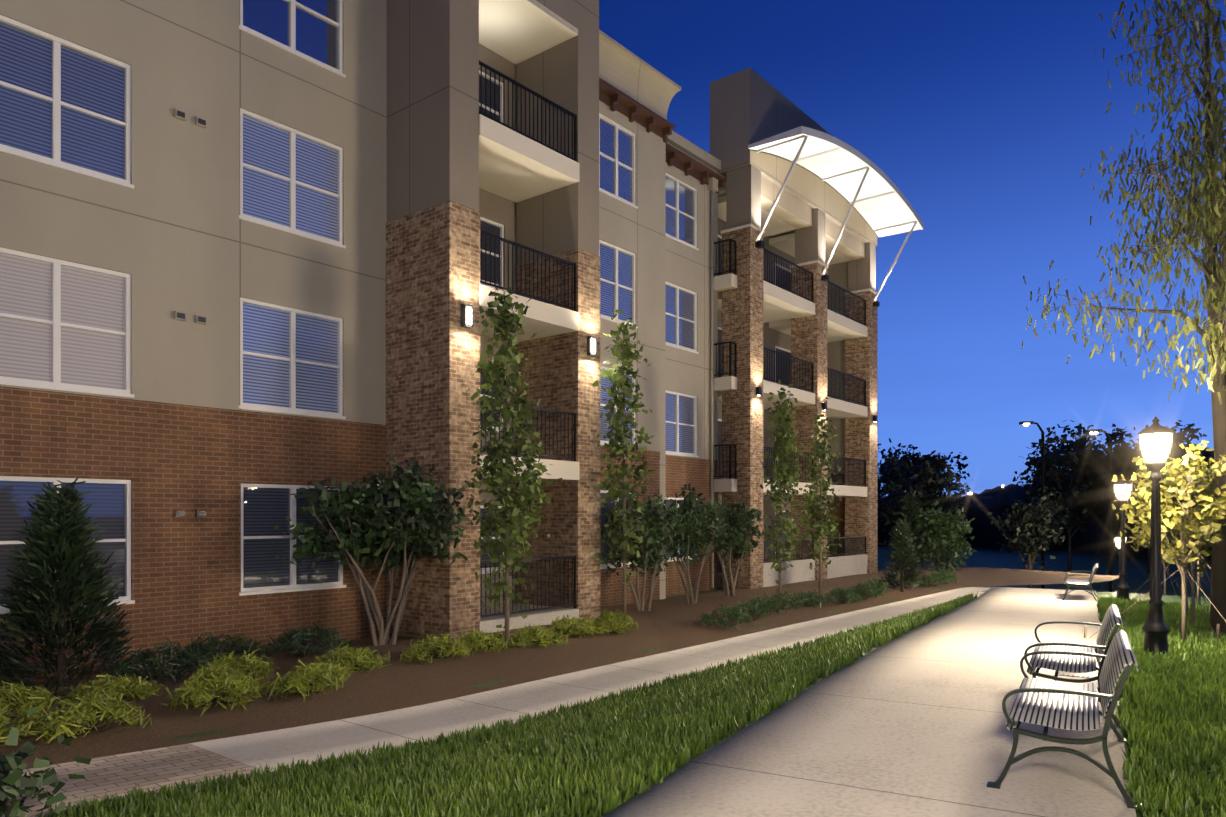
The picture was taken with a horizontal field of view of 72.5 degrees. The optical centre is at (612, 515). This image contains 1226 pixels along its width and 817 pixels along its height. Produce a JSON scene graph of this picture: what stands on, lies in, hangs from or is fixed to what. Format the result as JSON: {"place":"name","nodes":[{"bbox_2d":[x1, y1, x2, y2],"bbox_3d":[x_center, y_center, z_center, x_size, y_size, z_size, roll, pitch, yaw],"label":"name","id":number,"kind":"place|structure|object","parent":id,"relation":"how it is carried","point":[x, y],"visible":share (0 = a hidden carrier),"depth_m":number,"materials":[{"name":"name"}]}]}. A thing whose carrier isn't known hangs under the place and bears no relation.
{"place":"outdoors","nodes":[
{"label":"outdoors","id":0,"kind":"place"},
{"bbox_2d":[2,587,989,816],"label":"sidewalk","id":1,"kind":"structure","parent":0,"point":[156,769],"depth_m":9.09,"materials":[{"name":"concrete"}]},
{"bbox_2d":[27,546,1218,816],"bbox_3d":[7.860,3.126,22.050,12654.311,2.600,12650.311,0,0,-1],"label":"lawn","id":2,"kind":"structure","parent":0,"point":[1137,574],"depth_m":58.50,"materials":[{"name":"green plant"}]},
{"bbox_2d":[0,703,90,816],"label":"shrub","id":3,"kind":"object","parent":2,"relation":"on","point":[13,780],"visible":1,"depth_m":5.77,"materials":[{"name":"green plant"}]},
{"bbox_2d":[0,0,923,685],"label":"apartment building","id":4,"kind":"structure","parent":2,"relation":"on","point":[260,260],"depth_m":15.12,"materials":[{"name":"paint"}]},
{"bbox_2d":[0,567,1118,768],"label":"mulch bed","id":5,"kind":"object","parent":2,"relation":"on","point":[669,624],"visible":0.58,"depth_m":12.14,"materials":[{"name":"brown soil"}]},
{"bbox_2d":[0,705,45,745],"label":"juniper shrub","id":6,"kind":"object","parent":5,"relation":"on","point":[5,720],"visible":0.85,"depth_m":8.06,"materials":[{"name":"green plant"}]},
{"bbox_2d":[0,679,62,719],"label":"juniper shrub","id":7,"kind":"object","parent":5,"relation":"on","point":[29,697],"visible":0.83,"depth_m":9.06,"materials":[{"name":"green plant"}]},
{"bbox_2d":[0,477,145,696],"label":"conifer","id":8,"kind":"object","parent":5,"relation":"on","point":[59,541],"visible":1,"depth_m":10.39,"materials":[{"name":"green plant"}]},
{"bbox_2d":[26,691,151,743],"bbox_3d":[-5.356,2.035,8.583,0.894,0.485,1.130,0,0,40],"label":"juniper shrub","id":9,"kind":"object","parent":5,"relation":"on","point":[65,718],"visible":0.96,"depth_m":8.46,"materials":[{"name":"green plant"}]},
{"bbox_2d":[50,673,165,702],"bbox_3d":[-5.946,2.067,9.912,1.019,0.390,1.142,0,0,16],"label":"juniper shrub","id":10,"kind":"object","parent":5,"relation":"on","point":[128,688],"visible":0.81,"depth_m":9.84,"materials":[{"name":"green plant"}]},
{"bbox_2d":[103,636,217,682],"bbox_3d":[-6.028,1.911,11.152,1.406,0.614,1.187,0,0,-24],"label":"shrub","id":11,"kind":"object","parent":5,"relation":"on","point":[148,659],"visible":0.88,"depth_m":11.02,"materials":[{"name":"green plant"}]},
{"bbox_2d":[162,665,268,715],"bbox_3d":[-4.582,1.986,9.738,1.108,0.496,1.110,0,0,-1],"label":"juniper shrub","id":12,"kind":"object","parent":5,"relation":"on","point":[211,687],"visible":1,"depth_m":9.54,"materials":[{"name":"green plant"}]},
{"bbox_2d":[170,632,275,669],"bbox_3d":[-5.695,1.947,12.128,1.398,0.536,1.336,0,0,-1],"label":"shrub","id":13,"kind":"object","parent":5,"relation":"on","point":[204,646],"visible":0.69,"depth_m":12.03,"materials":[{"name":"green plant"}]},
{"bbox_2d":[192,648,279,681],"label":"juniper shrub","id":14,"kind":"object","parent":5,"relation":"on","point":[245,663],"visible":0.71,"depth_m":10.92,"materials":[{"name":"green plant"}]},
{"bbox_2d":[262,656,350,701],"bbox_3d":[-3.815,2.000,10.406,0.979,0.456,1.161,0,0,-1],"label":"juniper shrub","id":15,"kind":"object","parent":5,"relation":"on","point":[321,674],"visible":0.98,"depth_m":10.18,"materials":[{"name":"green plant"}]},
{"bbox_2d":[264,621,355,657],"bbox_3d":[-4.721,1.933,12.989,1.270,0.568,1.304,0,0,-1],"label":"shrub","id":16,"kind":"object","parent":5,"relation":"on","point":[328,636],"visible":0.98,"depth_m":12.84,"materials":[{"name":"green plant"}]},
{"bbox_2d":[314,641,391,674],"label":"juniper shrub","id":17,"kind":"object","parent":5,"relation":"on","point":[350,658],"visible":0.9,"depth_m":11.73,"materials":[{"name":"green plant"}]},
{"bbox_2d":[274,458,488,645],"bbox_3d":[-3.806,0.601,14.043,3.168,3.220,3.139,0,0,-1],"label":"multistem shrub","id":18,"kind":"object","parent":5,"relation":"on","point":[399,512],"visible":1,"depth_m":13.64,"materials":[{"name":"green plant"}]},
{"bbox_2d":[398,632,473,663],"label":"juniper shrub","id":19,"kind":"object","parent":5,"relation":"on","point":[435,646],"visible":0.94,"depth_m":12.59,"materials":[{"name":"green plant"}]},
{"bbox_2d":[458,627,515,652],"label":"juniper shrub","id":20,"kind":"object","parent":5,"relation":"on","point":[474,639],"visible":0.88,"depth_m":13.54,"materials":[{"name":"green plant"}]},
{"bbox_2d":[457,277,562,647],"bbox_3d":[-1.700,-0.847,13.824,1.493,6.145,1.600,0,0,9],"label":"columnar tree","id":21,"kind":"object","parent":5,"relation":"on","point":[503,478],"visible":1,"depth_m":13.69,"materials":[{"name":"green plant"}]},
{"bbox_2d":[509,622,567,648],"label":"juniper shrub","id":22,"kind":"object","parent":5,"relation":"on","point":[538,636],"visible":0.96,"depth_m":14.09,"materials":[{"name":"green plant"}]},
{"bbox_2d":[544,614,600,638],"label":"juniper shrub","id":23,"kind":"object","parent":5,"relation":"on","point":[575,627],"visible":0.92,"depth_m":15.20,"materials":[{"name":"green plant"}]},
{"bbox_2d":[591,609,638,635],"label":"juniper shrub","id":24,"kind":"object","parent":5,"relation":"on","point":[613,622],"visible":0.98,"depth_m":15.45,"materials":[{"name":"green plant"}]},
{"bbox_2d":[592,310,653,613],"bbox_3d":[0.255,-1.039,17.515,1.227,6.531,1.288,0,0,35],"label":"columnar tree","id":25,"kind":"object","parent":5,"relation":"on","point":[627,356],"visible":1,"depth_m":17.46,"materials":[{"name":"green plant"}]},
{"bbox_2d":[600,490,689,610],"bbox_3d":[0.608,0.811,18.853,2.017,2.803,2.687,0,0,19],"label":"tree","id":26,"kind":"object","parent":5,"relation":"on","point":[655,528],"visible":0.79,"depth_m":18.82,"materials":[{"name":"green plant"}]},
{"bbox_2d":[658,484,734,603],"bbox_3d":[1.975,0.684,20.975,2.250,3.049,2.388,0,0,29],"label":"tree","id":27,"kind":"object","parent":5,"relation":"on","point":[701,525],"visible":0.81,"depth_m":20.60,"materials":[{"name":"green plant"}]},
{"bbox_2d":[698,604,753,629],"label":"shrub","id":28,"kind":"object","parent":5,"relation":"on","point":[740,614],"visible":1,"depth_m":16.63,"materials":[{"name":"green plant"}]},
{"bbox_2d":[706,496,769,595],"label":"tree","id":29,"kind":"object","parent":5,"relation":"on","point":[740,526],"visible":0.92,"depth_m":22.63,"materials":[{"name":"green plant"}]},
{"bbox_2d":[726,598,773,621],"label":"shrub","id":30,"kind":"object","parent":5,"relation":"on","point":[755,608],"visible":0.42,"depth_m":17.63,"materials":[{"name":"green plant"}]},
{"bbox_2d":[744,594,786,616],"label":"shrub","id":31,"kind":"object","parent":5,"relation":"on","point":[765,603],"visible":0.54,"depth_m":18.56,"materials":[{"name":"green plant"}]},
{"bbox_2d":[754,379,811,598],"bbox_3d":[4.332,-0.657,21.793,1.416,5.766,1.232,0,0,35],"label":"columnar tree","id":32,"kind":"object","parent":5,"relation":"on","point":[782,438],"visible":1,"depth_m":21.68,"materials":[{"name":"green plant"}]},
{"bbox_2d":[764,589,804,609],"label":"shrub","id":33,"kind":"object","parent":5,"relation":"on","point":[786,602],"visible":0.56,"depth_m":19.56,"materials":[{"name":"green plant"}]},
{"bbox_2d":[792,588,828,608],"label":"shrub","id":34,"kind":"object","parent":5,"relation":"on","point":[810,599],"visible":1,"depth_m":20.24,"materials":[{"name":"green plant"}]},
{"bbox_2d":[797,397,843,592],"bbox_3d":[5.933,-0.568,23.749,1.368,5.588,1.232,0,0,-28],"label":"columnar tree","id":35,"kind":"object","parent":5,"relation":"on","point":[818,515],"visible":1,"depth_m":23.65,"materials":[{"name":"green plant"}]},
{"bbox_2d":[825,587,863,603],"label":"shrub","id":36,"kind":"object","parent":5,"relation":"on","point":[847,595],"visible":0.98,"depth_m":21.08,"materials":[{"name":"green plant"}]},
{"bbox_2d":[841,582,883,600],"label":"shrub","id":37,"kind":"object","parent":5,"relation":"on","point":[861,590],"visible":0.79,"depth_m":21.89,"materials":[{"name":"green plant"}]},
{"bbox_2d":[854,582,887,596],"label":"shrub","id":38,"kind":"object","parent":5,"relation":"on","point":[883,589],"visible":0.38,"depth_m":22.96,"materials":[{"name":"green plant"}]},
{"bbox_2d":[862,577,889,589],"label":"shrub","id":39,"kind":"object","parent":5,"relation":"on","point":[880,581],"visible":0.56,"depth_m":23.94,"materials":[{"name":"green plant"}]},
{"bbox_2d":[881,517,921,591],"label":"conifer","id":40,"kind":"object","parent":5,"relation":"on","point":[900,545],"visible":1,"depth_m":24.40,"materials":[{"name":"green plant"}]},
{"bbox_2d":[890,492,926,568],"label":"conifer","id":41,"kind":"object","parent":5,"relation":"on","point":[910,508],"visible":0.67,"depth_m":34.22,"materials":[{"name":"green plant"}]},
{"bbox_2d":[893,576,927,588],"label":"shrub","id":42,"kind":"object","parent":5,"relation":"on","point":[912,582],"visible":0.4,"depth_m":25.50,"materials":[{"name":"green plant"}]},
{"bbox_2d":[917,573,948,586],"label":"shrub","id":43,"kind":"object","parent":5,"relation":"on","point":[929,579],"visible":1,"depth_m":26.25,"materials":[{"name":"green plant"}]},
{"bbox_2d":[928,568,954,578],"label":"shrub","id":44,"kind":"object","parent":5,"relation":"on","point":[947,570],"visible":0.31,"depth_m":28.61,"materials":[{"name":"green plant"}]},
{"bbox_2d":[933,571,957,582],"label":"shrub","id":45,"kind":"object","parent":5,"relation":"on","point":[950,578],"visible":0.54,"depth_m":27.17,"materials":[{"name":"green plant"}]},
{"bbox_2d":[24,592,1225,816],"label":"lawn grass tufts","id":46,"kind":"object","parent":2,"relation":"on","point":[1170,714],"visible":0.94,"depth_m":6.86,"materials":[{"name":"green plant"}]},
{"bbox_2d":[610,671,1096,758],"bbox_3d":[3.841,1.957,10.237,6.649,0.354,9.818,0,0,17],"label":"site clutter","id":47,"kind":"object","parent":2,"relation":"on","point":[1081,675],"visible":0.17,"depth_m":9.59,"materials":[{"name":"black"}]},
{"bbox_2d":[878,454,968,566],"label":"tree","id":48,"kind":"object","parent":2,"relation":"on","point":[926,488],"visible":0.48,"depth_m":42.69,"materials":[{"name":"green plant"}]},
{"bbox_2d":[878,438,972,547],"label":"tree","id":49,"kind":"object","parent":2,"relation":"on","point":[883,470],"visible":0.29,"depth_m":94.50,"materials":[{"name":"green plant"}]},
{"bbox_2d":[909,501,975,570],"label":"tree","id":50,"kind":"object","parent":2,"relation":"on","point":[944,528],"visible":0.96,"depth_m":33.32,"materials":[{"name":"green plant"}]},
{"bbox_2d":[950,496,993,503],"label":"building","id":51,"kind":"structure","parent":2,"relation":"on","point":[983,497],"depth_m":230.99,"materials":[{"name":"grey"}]},
{"bbox_2d":[987,486,1068,587],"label":"tree","id":52,"kind":"object","parent":2,"relation":"on","point":[1027,526],"visible":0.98,"depth_m":37.94,"materials":[{"name":"green plant"}]},
{"bbox_2d":[878,443,1213,558],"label":"treeline","id":53,"kind":"object","parent":2,"relation":"on","point":[986,534],"visible":0.02,"depth_m":98.98,"materials":[{"name":"plant"}]},
{"bbox_2d":[1019,421,1112,591],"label":"street lights","id":54,"kind":"object","parent":2,"relation":"on","point":[1110,542],"visible":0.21,"depth_m":37.27,"materials":[{"name":"black metal"}]},
{"bbox_2d":[1010,420,1122,572],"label":"tree","id":55,"kind":"object","parent":2,"relation":"on","point":[1090,479],"visible":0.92,"depth_m":54.12,"materials":[{"name":"green plant"}]},
{"bbox_2d":[1029,424,1141,555],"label":"tree","id":56,"kind":"object","parent":2,"relation":"on","point":[1113,436],"visible":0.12,"depth_m":78.53,"materials":[{"name":"green plant"}]},
{"bbox_2d":[962,451,1210,498],"bbox_3d":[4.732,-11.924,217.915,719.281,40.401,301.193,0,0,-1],"label":"hill treeline","id":57,"kind":"object","parent":2,"relation":"on","point":[1014,491],"depth_m":327.81,"materials":[{"name":"black plant"}]},
{"bbox_2d":[1114,534,1126,575],"bbox_3d":[19.491,2.229,32.113,0.420,3.270,0.420,0,0,-1],"label":"lamp post","id":58,"kind":"object","parent":2,"relation":"on","point":[1117,536],"visible":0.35,"depth_m":32.10,"materials":[{"name":"black"}]},
{"bbox_2d":[1115,538,1119,547],"bbox_3d":[19.491,1.029,32.113,0.370,0.370,0.370,0,0,-1],"label":"lamp shade","id":59,"kind":"object","parent":58,"relation":"attached to","point":[1117,542],"visible":0.42,"depth_m":32.06,"materials":[{"name":"white glass"}]},
{"bbox_2d":[1114,475,1131,599],"bbox_3d":[12.838,0.600,21.055,0.420,3.270,0.420,0,0,-1],"label":"lamp post","id":60,"kind":"object","parent":2,"relation":"on","point":[1122,588],"visible":0.73,"depth_m":21.00,"materials":[{"name":"black metal"}]},
{"bbox_2d":[1115,485,1130,499],"bbox_3d":[12.838,-0.600,21.055,0.370,0.370,0.370,0,0,-1],"label":"lamp shade","id":61,"kind":"object","parent":60,"relation":"attached to","point":[1118,488],"visible":0.83,"depth_m":20.94,"materials":[{"name":"white glass"}]},
{"bbox_2d":[1022,0,1225,633],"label":"tree","id":62,"kind":"object","parent":2,"relation":"on","point":[1210,189],"visible":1,"depth_m":12.62,"materials":[{"name":"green plant"}]},
{"bbox_2d":[1102,420,1206,573],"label":"tree","id":63,"kind":"object","parent":2,"relation":"on","point":[1127,467],"visible":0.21,"depth_m":55.79,"materials":[{"name":"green plant"}]},
{"bbox_2d":[1084,566,1225,637],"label":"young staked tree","id":64,"kind":"object","parent":2,"relation":"on","point":[1085,630],"visible":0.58,"depth_m":13.00,"materials":[{"name":"brown plant"}]},
{"bbox_2d":[1138,417,1173,656],"bbox_3d":[7.262,0.299,11.192,0.420,3.270,0.420,0,0,-1],"label":"lamp post","id":65,"kind":"object","parent":2,"relation":"on","point":[1155,629],"visible":0.83,"depth_m":11.14,"materials":[{"name":"black metal"}]},
{"bbox_2d":[1140,434,1171,461],"bbox_3d":[7.262,-0.901,11.192,0.370,0.370,0.370,0,0,-1],"label":"lamp shade","id":66,"kind":"object","parent":65,"relation":"attached to","point":[1161,444],"visible":0.83,"depth_m":11.07,"materials":[{"name":"white glass"}]},
{"bbox_2d":[1125,511,1187,594],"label":"young tree","id":67,"kind":"object","parent":2,"relation":"on","point":[1145,546],"visible":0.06,"depth_m":26.23,"materials":[{"name":"yellow plant"}]},
{"bbox_2d":[1115,560,1210,610],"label":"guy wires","id":68,"kind":"object","parent":2,"relation":"on","point":[1162,574],"visible":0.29,"depth_m":18.06,"materials":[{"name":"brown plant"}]},
{"bbox_2d":[1123,568,1210,617],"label":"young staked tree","id":69,"kind":"object","parent":2,"relation":"on","point":[1175,580],"visible":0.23,"depth_m":15.16,"materials":[{"name":"brown plant"}]},
{"bbox_2d":[1111,440,1225,640],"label":"young tree","id":70,"kind":"object","parent":2,"relation":"on","point":[1190,483],"visible":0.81,"depth_m":12.45,"materials":[{"name":"yellow plant"}]},
{"bbox_2d":[1139,553,1210,600],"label":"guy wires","id":71,"kind":"object","parent":2,"relation":"on","point":[1174,572],"visible":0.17,"depth_m":22.02,"materials":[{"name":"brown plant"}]},
{"bbox_2d":[1137,460,1213,611],"bbox_3d":[12.128,0.513,17.819,1.719,3.433,2.635,0,0,39],"label":"young tree","id":72,"kind":"object","parent":2,"relation":"on","point":[1186,577],"depth_m":17.72,"materials":[{"name":"yellow plant"}]},
{"bbox_2d":[1150,462,1213,624],"bbox_3d":[10.336,0.563,15.061,1.749,3.134,1.733,0,0,-1],"label":"young tree","id":73,"kind":"object","parent":2,"relation":"on","point":[1206,549],"visible":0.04,"depth_m":15.00,"materials":[{"name":"yellow plant"}]},
{"bbox_2d":[1181,447,1213,470],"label":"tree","id":74,"kind":"object","parent":2,"relation":"on","point":[1211,454],"depth_m":50.41,"materials":[{"name":"green plant"}]},
{"bbox_2d":[1197,467,1213,604],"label":"young tree","id":75,"kind":"object","parent":2,"relation":"on","point":[1198,589],"depth_m":21.68,"materials":[{"name":"brown plant"}]},
{"bbox_2d":[601,587,1135,816],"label":"path","id":76,"kind":"structure","parent":0,"point":[911,723],"depth_m":6.58,"materials":[{"name":"concrete"}]},
{"bbox_2d":[987,630,1141,808],"bbox_3d":[3.325,1.367,6.158,0.880,0.902,1.840,0,0,29],"label":"bench","id":77,"kind":"object","parent":76,"relation":"on","point":[1046,704],"visible":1,"depth_m":5.65,"materials":[{"name":"black"}]},
{"bbox_2d":[1024,605,1123,726],"bbox_3d":[4.457,1.371,8.160,0.880,0.902,1.840,0,0,29],"label":"bench","id":78,"kind":"object","parent":76,"relation":"on","point":[1077,663],"visible":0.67,"depth_m":7.76,"materials":[{"name":"black metal"}]},
{"bbox_2d":[1062,564,1098,600],"bbox_3d":[12.454,1.750,22.306,0.880,0.902,1.840,0,0,29],"label":"bench","id":79,"kind":"object","parent":76,"relation":"on","point":[1076,582],"visible":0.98,"depth_m":21.72,"materials":[{"name":"black metal"}]},
{"bbox_2d":[599,0,1225,496],"label":"sky","id":80,"kind":"structure","parent":0,"point":[987,116],"materials":[{"name":"blue"}]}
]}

